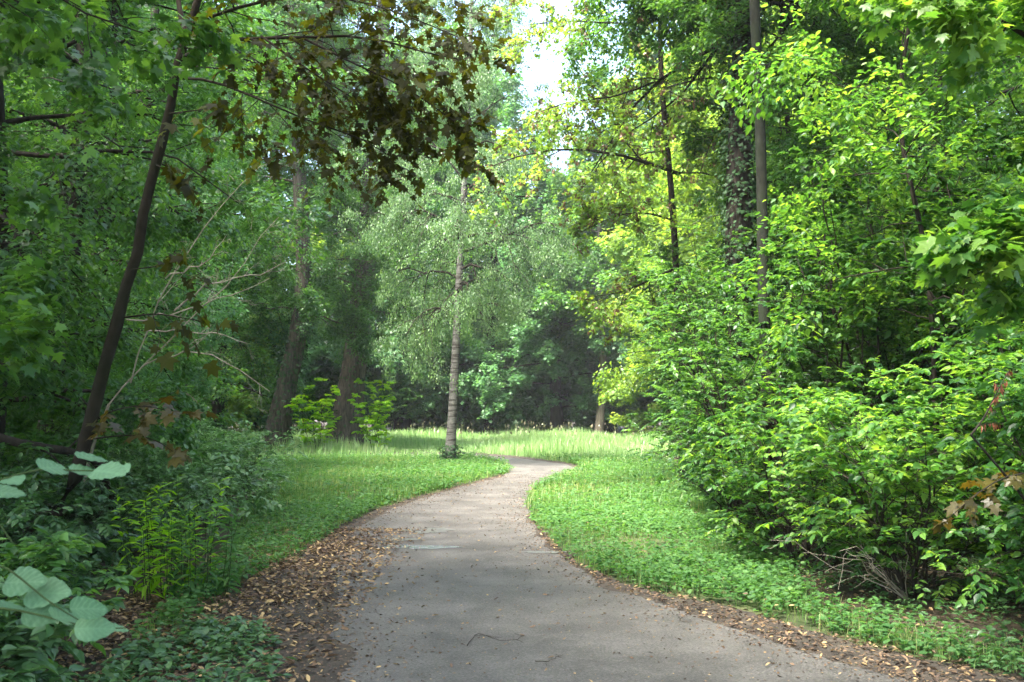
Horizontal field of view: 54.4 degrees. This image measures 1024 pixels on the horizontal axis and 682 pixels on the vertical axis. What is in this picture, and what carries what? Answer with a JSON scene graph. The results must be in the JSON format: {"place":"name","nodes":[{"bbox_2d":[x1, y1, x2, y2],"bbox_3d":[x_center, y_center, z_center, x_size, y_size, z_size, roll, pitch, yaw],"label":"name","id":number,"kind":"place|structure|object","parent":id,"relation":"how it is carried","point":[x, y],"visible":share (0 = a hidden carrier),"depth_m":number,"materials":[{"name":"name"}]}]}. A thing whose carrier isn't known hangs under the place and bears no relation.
{"place":"outdoors","nodes":[
{"label":"outdoors","id":0,"kind":"place"},
{"bbox_2d":[8,424,678,473],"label":"meadow grass","id":1,"kind":"structure","parent":0,"point":[531,444],"depth_m":42.34,"materials":[{"name":"green plant"}]},
{"bbox_2d":[0,420,1023,681],"bbox_3d":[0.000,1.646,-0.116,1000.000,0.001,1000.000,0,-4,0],"label":"ground","id":2,"kind":"structure","parent":0,"point":[936,612],"depth_m":8.83,"materials":[{"name":"green plant"}]},
{"bbox_2d":[0,7,49,431],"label":"woodland tree","id":3,"kind":"object","parent":2,"relation":"on","point":[4,158],"visible":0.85,"depth_m":11.92,"materials":[{"name":"green plant"}]},
{"bbox_2d":[1,37,57,223],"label":"woodland tree","id":4,"kind":"object","parent":2,"relation":"on","point":[17,220],"visible":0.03,"depth_m":19.66,"materials":[{"name":"green plant"}]},
{"bbox_2d":[0,441,90,535],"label":"undergrowth shrub","id":5,"kind":"object","parent":2,"relation":"on","point":[29,477],"visible":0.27,"depth_m":8.97,"materials":[{"name":"green plant"}]},
{"bbox_2d":[0,464,116,621],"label":"undergrowth shrub","id":6,"kind":"object","parent":2,"relation":"on","point":[17,526],"visible":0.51,"depth_m":7.70,"materials":[{"name":"green plant"}]},
{"bbox_2d":[0,410,132,556],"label":"broken limb","id":7,"kind":"object","parent":2,"relation":"on","point":[17,442],"visible":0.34,"depth_m":9.98,"materials":[{"name":"brown plant"}]},
{"bbox_2d":[0,421,133,554],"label":"undergrowth shrub","id":8,"kind":"object","parent":2,"relation":"on","point":[41,437],"visible":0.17,"depth_m":11.31,"materials":[{"name":"green plant"}]},
{"bbox_2d":[0,525,136,676],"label":"elder bush","id":9,"kind":"object","parent":2,"relation":"on","point":[58,558],"visible":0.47,"depth_m":6.32,"materials":[{"name":"green plant"}]},
{"bbox_2d":[6,347,136,480],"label":"undergrowth shrub","id":10,"kind":"object","parent":2,"relation":"on","point":[118,441],"visible":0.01,"depth_m":20.46,"materials":[{"name":"green plant"}]},
{"bbox_2d":[3,376,147,510],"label":"undergrowth shrub","id":11,"kind":"object","parent":2,"relation":"on","point":[53,410],"visible":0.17,"depth_m":14.56,"materials":[{"name":"green plant"}]},
{"bbox_2d":[2,434,179,590],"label":"undergrowth shrub","id":12,"kind":"object","parent":2,"relation":"on","point":[91,531],"visible":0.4,"depth_m":9.97,"materials":[{"name":"green plant"}]},
{"bbox_2d":[0,471,227,668],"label":"forest herbs","id":13,"kind":"object","parent":2,"relation":"on","point":[93,584],"visible":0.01,"depth_m":9.75,"materials":[{"name":"green plant"}]},
{"bbox_2d":[0,0,249,386],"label":"maple","id":14,"kind":"object","parent":2,"relation":"on","point":[32,47],"visible":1,"depth_m":8.11,"materials":[{"name":"green plant"}]},
{"bbox_2d":[0,0,262,454],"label":"woodland tree","id":15,"kind":"object","parent":2,"relation":"on","point":[215,318],"visible":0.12,"depth_m":23.30,"materials":[{"name":"green plant"}]},
{"bbox_2d":[34,428,270,552],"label":"undergrowth shrub","id":16,"kind":"object","parent":2,"relation":"on","point":[158,474],"visible":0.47,"depth_m":12.09,"materials":[{"name":"green plant"}]},
{"bbox_2d":[0,0,340,472],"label":"woodland tree","id":17,"kind":"object","parent":2,"relation":"on","point":[79,351],"visible":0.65,"depth_m":12.22,"materials":[{"name":"green plant"}]},
{"bbox_2d":[1,3,351,507],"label":"woodland tree","id":18,"kind":"object","parent":2,"relation":"on","point":[146,286],"visible":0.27,"depth_m":17.66,"materials":[{"name":"green plant"}]},
{"bbox_2d":[13,10,351,432],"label":"tree","id":19,"kind":"object","parent":2,"relation":"on","point":[239,402],"visible":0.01,"depth_m":62.80,"materials":[{"name":"green plant"}]},
{"bbox_2d":[79,159,299,515],"bbox_3d":[-3.497,0.181,10.711,2.889,4.447,1.416,-2,-5,28],"label":"dead sapling","id":20,"kind":"object","parent":2,"relation":"on","point":[143,365],"visible":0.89,"depth_m":10.71,"materials":[{"name":"brown wood"}]},
{"bbox_2d":[102,427,299,528],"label":"undergrowth shrub","id":21,"kind":"object","parent":2,"relation":"on","point":[232,463],"visible":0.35,"depth_m":14.64,"materials":[{"name":"green plant"}]},
{"bbox_2d":[29,0,515,558],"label":"leaning maple","id":22,"kind":"object","parent":2,"relation":"on","point":[393,114],"visible":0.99,"depth_m":8.61,"materials":[{"name":"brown plant"}]},
{"bbox_2d":[109,0,436,432],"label":"tree","id":23,"kind":"object","parent":2,"relation":"on","point":[314,372],"visible":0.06,"depth_m":67.02,"materials":[{"name":"green plant"}]},
{"bbox_2d":[246,354,336,429],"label":"understorey bush","id":24,"kind":"object","parent":2,"relation":"on","point":[313,400],"visible":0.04,"depth_m":69.75,"materials":[{"name":"green plant"}]},
{"bbox_2d":[251,22,452,431],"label":"tree","id":25,"kind":"object","parent":2,"relation":"on","point":[417,426],"visible":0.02,"depth_m":72.02,"materials":[{"name":"green plant"}]},
{"bbox_2d":[330,371,411,432],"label":"understorey bush","id":26,"kind":"object","parent":2,"relation":"on","point":[337,375],"visible":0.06,"depth_m":68.71,"materials":[{"name":"green plant"}]},
{"bbox_2d":[279,66,518,429],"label":"tree","id":27,"kind":"object","parent":2,"relation":"on","point":[423,261],"depth_m":84.96,"materials":[{"name":"green plant"}]},
{"bbox_2d":[363,368,435,432],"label":"understorey bush","id":28,"kind":"object","parent":2,"relation":"on","point":[406,395],"visible":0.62,"depth_m":66.44,"materials":[{"name":"green plant"}]},
{"bbox_2d":[387,393,435,428],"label":"understorey bush","id":29,"kind":"object","parent":2,"relation":"on","point":[424,417],"visible":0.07,"depth_m":71.93,"materials":[{"name":"green plant"}]},
{"bbox_2d":[311,37,514,433],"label":"tree","id":30,"kind":"object","parent":2,"relation":"on","point":[464,421],"visible":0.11,"depth_m":69.25,"materials":[{"name":"green plant"}]},
{"bbox_2d":[282,46,578,433],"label":"tree","id":31,"kind":"object","parent":2,"relation":"on","point":[505,124],"visible":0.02,"depth_m":72.04,"materials":[{"name":"green plant"}]},
{"bbox_2d":[460,378,529,422],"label":"understorey bush","id":32,"kind":"object","parent":2,"relation":"on","point":[491,416],"visible":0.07,"depth_m":70.93,"materials":[{"name":"green plant"}]},
{"bbox_2d":[392,163,617,433],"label":"tree","id":33,"kind":"object","parent":2,"relation":"on","point":[548,358],"visible":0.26,"depth_m":68.95,"materials":[{"name":"green plant"}]},
{"bbox_2d":[446,152,662,432],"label":"tree","id":34,"kind":"object","parent":2,"relation":"on","point":[492,388],"visible":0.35,"depth_m":66.69,"materials":[{"name":"green plant"}]},
{"bbox_2d":[542,375,616,430],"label":"understorey bush","id":35,"kind":"object","parent":2,"relation":"on","point":[565,392],"visible":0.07,"depth_m":71.62,"materials":[{"name":"green plant"}]},
{"bbox_2d":[576,378,643,433],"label":"understorey bush","id":36,"kind":"object","parent":2,"relation":"on","point":[608,431],"visible":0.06,"depth_m":72.15,"materials":[{"name":"green plant"}]},
{"bbox_2d":[527,32,719,431],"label":"tree","id":37,"kind":"object","parent":2,"relation":"on","point":[580,363],"visible":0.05,"depth_m":70.39,"materials":[{"name":"green plant"}]},
{"bbox_2d":[619,260,724,473],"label":"thicket shrub","id":38,"kind":"object","parent":2,"relation":"on","point":[642,371],"visible":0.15,"depth_m":25.41,"materials":[{"name":"green plant"}]},
{"bbox_2d":[596,182,753,436],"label":"tree","id":39,"kind":"object","parent":2,"relation":"on","point":[638,420],"visible":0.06,"depth_m":59.88,"materials":[{"name":"green plant"}]},
{"bbox_2d":[620,211,794,491],"bbox_3d":[3.828,0.284,18.578,3.668,5.368,3.686,0,-4,0],"label":"thicket shrub","id":40,"kind":"object","parent":2,"relation":"on","point":[685,276],"visible":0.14,"depth_m":18.51,"materials":[{"name":"green plant"}]},
{"bbox_2d":[631,235,784,478],"bbox_3d":[4.409,0.407,21.491,3.452,5.775,3.610,2,-4,-24],"label":"thicket shrub","id":41,"kind":"object","parent":2,"relation":"on","point":[665,258],"visible":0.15,"depth_m":21.67,"materials":[{"name":"green plant"}]},
{"bbox_2d":[625,286,865,544],"bbox_3d":[3.161,0.975,13.140,3.211,3.349,2.900,0,-4,0],"label":"thicket shrub","id":42,"kind":"object","parent":2,"relation":"on","point":[756,366],"visible":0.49,"depth_m":12.93,"materials":[{"name":"green plant"}]},
{"bbox_2d":[555,0,943,501],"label":"ivy clad tree","id":43,"kind":"object","parent":2,"relation":"on","point":[739,179],"visible":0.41,"depth_m":19.20,"materials":[{"name":"green plant"}]},
{"bbox_2d":[590,2,920,392],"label":"tree","id":44,"kind":"object","parent":2,"relation":"on","point":[623,248],"visible":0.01,"depth_m":50.33,"materials":[{"name":"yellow plant"}]},
{"bbox_2d":[749,0,777,533],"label":"tree trunk","id":45,"kind":"object","parent":2,"relation":"on","point":[760,150],"visible":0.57,"depth_m":13.72,"materials":[{"name":"grey plant"}]},
{"bbox_2d":[688,149,874,479],"bbox_3d":[6.498,-0.364,22.696,4.413,7.235,4.197,3,-5,-34],"label":"thicket shrub","id":46,"kind":"object","parent":2,"relation":"on","point":[829,311],"visible":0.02,"depth_m":22.44,"materials":[{"name":"green plant"}]},
{"bbox_2d":[628,0,948,497],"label":"slim tree","id":47,"kind":"object","parent":2,"relation":"on","point":[711,21],"visible":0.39,"depth_m":18.88,"materials":[{"name":"green plant"}]},
{"bbox_2d":[585,2,1008,466],"bbox_3d":[8.158,-4.890,27.910,12.089,16.986,12.028,0,-4,0],"label":"woodland tree","id":48,"kind":"object","parent":2,"relation":"on","point":[710,234],"visible":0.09,"depth_m":27.87,"materials":[{"name":"green plant"}]},
{"bbox_2d":[665,356,939,573],"bbox_3d":[3.144,1.289,10.878,2.928,2.273,2.749,0,-4,0],"label":"hazel shrub","id":49,"kind":"object","parent":2,"relation":"on","point":[783,504],"visible":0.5,"depth_m":10.71,"materials":[{"name":"green plant"}]},
{"bbox_2d":[629,0,1021,355],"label":"woodland tree","id":50,"kind":"object","parent":2,"relation":"on","point":[690,263],"visible":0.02,"depth_m":33.06,"materials":[{"name":"green plant"}]},
{"bbox_2d":[716,117,942,482],"bbox_3d":[5.894,-0.539,18.000,4.314,6.921,4.121,0,-4,0],"label":"thicket shrub","id":51,"kind":"object","parent":2,"relation":"on","point":[793,169],"visible":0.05,"depth_m":17.68,"materials":[{"name":"green plant"}]},
{"bbox_2d":[770,461,910,599],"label":"dead shoots","id":52,"kind":"object","parent":2,"relation":"on","point":[901,594],"visible":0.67,"depth_m":8.63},
{"bbox_2d":[738,145,960,547],"bbox_3d":[4.224,0.011,12.264,2.707,5.016,2.657,0,-4,0],"label":"thicket shrub","id":53,"kind":"object","parent":2,"relation":"on","point":[838,374],"visible":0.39,"depth_m":12.24,"materials":[{"name":"green plant"}]},
{"bbox_2d":[689,3,1023,486],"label":"woodland tree","id":54,"kind":"object","parent":2,"relation":"on","point":[703,205],"visible":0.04,"depth_m":22.29,"materials":[{"name":"green plant"}]},
{"bbox_2d":[705,0,1023,553],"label":"slim tree","id":55,"kind":"object","parent":2,"relation":"on","point":[872,144],"visible":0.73,"depth_m":11.19,"materials":[{"name":"green plant"}]},
{"bbox_2d":[744,357,1023,621],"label":"hazel shrub","id":56,"kind":"object","parent":2,"relation":"on","point":[880,462],"visible":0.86,"depth_m":8.61,"materials":[{"name":"green plant"}]},
{"bbox_2d":[749,530,1023,676],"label":"shade herbs","id":57,"kind":"object","parent":2,"relation":"on","point":[959,612],"visible":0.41,"depth_m":8.26,"materials":[{"name":"green plant"}]},
{"bbox_2d":[751,80,1023,526],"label":"hazel shrub","id":58,"kind":"object","parent":2,"relation":"on","point":[851,193],"visible":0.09,"depth_m":14.24,"materials":[{"name":"green plant"}]},
{"bbox_2d":[772,0,1023,451],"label":"woodland tree","id":59,"kind":"object","parent":2,"relation":"on","point":[956,126],"visible":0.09,"depth_m":15.94,"materials":[{"name":"green plant"}]},
{"bbox_2d":[794,50,1021,186],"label":"tree","id":60,"kind":"object","parent":2,"relation":"on","point":[926,137],"depth_m":44.87,"materials":[{"name":"green plant"}]},
{"bbox_2d":[801,124,1022,502],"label":"thicket shrub","id":61,"kind":"object","parent":2,"relation":"on","point":[917,161],"visible":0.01,"depth_m":17.70,"materials":[{"name":"green plant"}]},
{"bbox_2d":[818,4,1023,358],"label":"tree","id":62,"kind":"object","parent":2,"relation":"on","point":[865,206],"depth_m":36.30,"materials":[{"name":"green plant"}]},
{"bbox_2d":[825,31,1023,232],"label":"woodland tree","id":63,"kind":"object","parent":2,"relation":"on","point":[993,104],"visible":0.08,"depth_m":20.68,"materials":[{"name":"green plant"}]},
{"bbox_2d":[829,117,1023,559],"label":"hazel shrub","id":64,"kind":"object","parent":2,"relation":"on","point":[942,210],"visible":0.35,"depth_m":11.02,"materials":[{"name":"green plant"}]},
{"bbox_2d":[856,0,1023,343],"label":"maple","id":65,"kind":"object","parent":2,"relation":"on","point":[951,258],"visible":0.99,"depth_m":5.15,"materials":[{"name":"green plant"}]},
{"bbox_2d":[892,116,1023,470],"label":"thicket shrub","id":66,"kind":"object","parent":2,"relation":"on","point":[979,173],"visible":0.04,"depth_m":13.23,"materials":[{"name":"green plant"}]},
{"bbox_2d":[895,58,1023,377],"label":"woodland tree","id":67,"kind":"object","parent":2,"relation":"on","point":[970,178],"visible":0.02,"depth_m":28.57,"materials":[{"name":"green plant"}]},
{"bbox_2d":[904,286,1023,611],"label":"hazel shrub","id":68,"kind":"object","parent":2,"relation":"on","point":[1017,340],"visible":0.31,"depth_m":8.44,"materials":[{"name":"green plant"}]},
{"bbox_2d":[920,342,1023,611],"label":"hazel shrub","id":69,"kind":"object","parent":2,"relation":"on","point":[1012,424],"visible":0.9,"depth_m":7.17,"materials":[{"name":"green plant"}]},
{"bbox_2d":[929,470,1023,534],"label":"maple sapling","id":70,"kind":"object","parent":2,"relation":"on","point":[1015,480],"visible":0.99,"depth_m":6.36,"materials":[{"name":"brown plant"}]},
{"bbox_2d":[965,130,1023,352],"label":"hazel shrub","id":71,"kind":"object","parent":2,"relation":"on","point":[1006,136],"visible":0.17,"depth_m":9.75,"materials":[{"name":"green plant"}]},
{"bbox_2d":[970,370,1023,500],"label":"dock plant","id":72,"kind":"object","parent":2,"relation":"on","point":[995,398],"visible":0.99,"depth_m":6.39,"materials":[{"name":"reddish leaf"},{"name":"dark brown stem"}]},
{"bbox_2d":[1,452,1023,681],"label":"path verge","id":73,"kind":"structure","parent":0,"point":[333,662],"depth_m":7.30,"materials":[{"name":"brown plant"}]},
{"bbox_2d":[0,568,84,681],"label":"elder bush","id":74,"kind":"object","parent":73,"relation":"on","point":[27,660],"visible":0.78,"depth_m":4.64,"materials":[{"name":"green plant"}]},
{"bbox_2d":[0,451,130,641],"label":"hazel bush","id":75,"kind":"object","parent":73,"relation":"on","point":[44,595],"visible":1,"depth_m":2.13,"materials":[{"name":"green plant"}]},
{"bbox_2d":[70,610,297,681],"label":"nettles","id":76,"kind":"object","parent":73,"relation":"on","point":[115,667],"visible":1,"depth_m":6.41,"materials":[{"name":"green plant"}]},
{"bbox_2d":[119,453,910,681],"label":"path","id":77,"kind":"structure","parent":0,"point":[606,664],"depth_m":7.77,"materials":[{"name":"grey asphalt"}]},
{"bbox_2d":[378,545,461,548],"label":"puddle","id":78,"kind":"object","parent":77,"relation":"on","point":[423,546],"visible":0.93,"depth_m":12.04,"materials":[{"name":"grey liquid"}]},
{"bbox_2d":[402,528,452,533],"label":"puddle","id":79,"kind":"object","parent":77,"relation":"on","point":[437,530],"visible":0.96,"depth_m":13.66,"materials":[{"name":"grey liquid"}]},
{"bbox_2d":[154,474,1016,681],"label":"grit","id":80,"kind":"object","parent":77,"relation":"on","point":[631,657],"visible":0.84,"depth_m":8.23,"materials":[{"name":"gravel"}]},
{"bbox_2d":[132,445,1023,672],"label":"lawn","id":81,"kind":"structure","parent":0,"point":[810,625],"depth_m":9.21,"materials":[{"name":"green plant"}]},
{"bbox_2d":[2,5,109,402],"bbox_3d":[-13.576,-6.202,22.068,11.091,19.040,11.178,3,-5,-32],"label":"woodland tree","id":82,"kind":"object","parent":81,"relation":"on","point":[30,81],"visible":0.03,"depth_m":21.55,"materials":[{"name":"green plant"}]},
{"bbox_2d":[28,1,241,422],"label":"tree","id":83,"kind":"object","parent":81,"relation":"on","point":[236,296],"depth_m":52.96,"materials":[{"name":"green plant"}]},
{"bbox_2d":[0,0,273,452],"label":"woodland tree","id":84,"kind":"object","parent":81,"relation":"on","point":[226,387],"visible":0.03,"depth_m":33.12,"materials":[{"name":"green plant"}]},
{"bbox_2d":[6,4,305,459],"bbox_3d":[-10.962,-5.945,25.277,11.158,18.943,11.345,0,-4,0],"label":"woodland tree","id":85,"kind":"object","parent":81,"relation":"on","point":[263,243],"visible":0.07,"depth_m":25.77,"materials":[{"name":"green plant"}]},
{"bbox_2d":[105,370,214,456],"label":"undergrowth shrub","id":86,"kind":"object","parent":81,"relation":"on","point":[203,400],"visible":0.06,"depth_m":27.16,"materials":[{"name":"green plant"}]},
{"bbox_2d":[32,0,303,450],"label":"woodland tree","id":87,"kind":"object","parent":81,"relation":"on","point":[157,10],"visible":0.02,"depth_m":40.71,"materials":[{"name":"green plant"}]},
{"bbox_2d":[109,475,231,603],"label":"goldenrod plant","id":88,"kind":"object","parent":81,"relation":"on","point":[153,585],"visible":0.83,"depth_m":8.81,"materials":[{"name":"green plant"}]},
{"bbox_2d":[149,493,251,603],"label":"goldenrod plant","id":89,"kind":"object","parent":81,"relation":"on","point":[206,545],"visible":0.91,"depth_m":8.75,"materials":[{"name":"green plant"}]},
{"bbox_2d":[109,4,326,442],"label":"woodland tree","id":90,"kind":"object","parent":81,"relation":"on","point":[218,407],"visible":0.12,"depth_m":45.43,"materials":[{"name":"green plant"}]},
{"bbox_2d":[147,415,289,491],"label":"undergrowth shrub","id":91,"kind":"object","parent":81,"relation":"on","point":[229,435],"visible":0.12,"depth_m":20.96,"materials":[{"name":"green plant"}]},
{"bbox_2d":[137,412,307,508],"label":"undergrowth shrub","id":92,"kind":"object","parent":81,"relation":"on","point":[247,463],"visible":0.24,"depth_m":17.91,"materials":[{"name":"green plant"}]},
{"bbox_2d":[284,377,340,447],"bbox_3d":[-7.995,2.966,39.983,2.350,3.010,2.076,0,-4,0],"label":"lime sapling","id":93,"kind":"object","parent":81,"relation":"on","point":[317,415],"visible":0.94,"depth_m":39.78,"materials":[{"name":"green plant"}]},
{"bbox_2d":[178,0,458,450],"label":"oak tree","id":94,"kind":"object","parent":81,"relation":"on","point":[278,413],"visible":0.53,"depth_m":40.63,"materials":[{"name":"green plant"}]},
{"bbox_2d":[347,378,395,450],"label":"lime sapling","id":95,"kind":"object","parent":81,"relation":"on","point":[374,418],"visible":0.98,"depth_m":40.72,"materials":[{"name":"green plant"}]},
{"bbox_2d":[234,0,526,445],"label":"oak tree","id":96,"kind":"object","parent":81,"relation":"on","point":[353,369],"visible":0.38,"depth_m":43.26,"materials":[{"name":"green plant"}]},
{"bbox_2d":[229,420,676,438],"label":"seed heads","id":97,"kind":"object","parent":81,"relation":"on","point":[531,424],"visible":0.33,"depth_m":55.70,"materials":[{"name":"beige plant"}]},
{"bbox_2d":[199,451,725,506],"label":"meadow herbs","id":98,"kind":"object","parent":81,"relation":"on","point":[498,467],"visible":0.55,"depth_m":23.32,"materials":[{"name":"green plant"}]},
{"bbox_2d":[319,0,610,460],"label":"birch tree","id":99,"kind":"object","parent":81,"relation":"on","point":[466,230],"visible":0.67,"depth_m":30.58,"materials":[{"name":"green plant"}]},
{"bbox_2d":[127,496,1023,666],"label":"ground cover","id":100,"kind":"object","parent":81,"relation":"on","point":[736,569],"visible":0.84,"depth_m":10.31,"materials":[{"name":"green plant"}]},
{"bbox_2d":[490,142,672,432],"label":"tree","id":101,"kind":"object","parent":81,"relation":"on","point":[564,300],"visible":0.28,"depth_m":64.33,"materials":[{"name":"green plant"}]},
{"bbox_2d":[464,0,817,482],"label":"seeding maple","id":102,"kind":"object","parent":81,"relation":"on","point":[666,127],"visible":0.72,"depth_m":20.66,"materials":[{"name":"green plant"}]},
{"bbox_2d":[621,236,814,512],"bbox_3d":[3.341,0.500,15.595,3.209,4.512,3.040,0,-4,0],"label":"thicket shrub","id":103,"kind":"object","parent":81,"relation":"on","point":[698,301],"visible":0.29,"depth_m":15.60,"materials":[{"name":"green plant"}]},
{"bbox_2d":[217,0,1008,328],"label":"sky","id":104,"kind":"structure","parent":0,"point":[543,71],"materials":[{"name":"white"}]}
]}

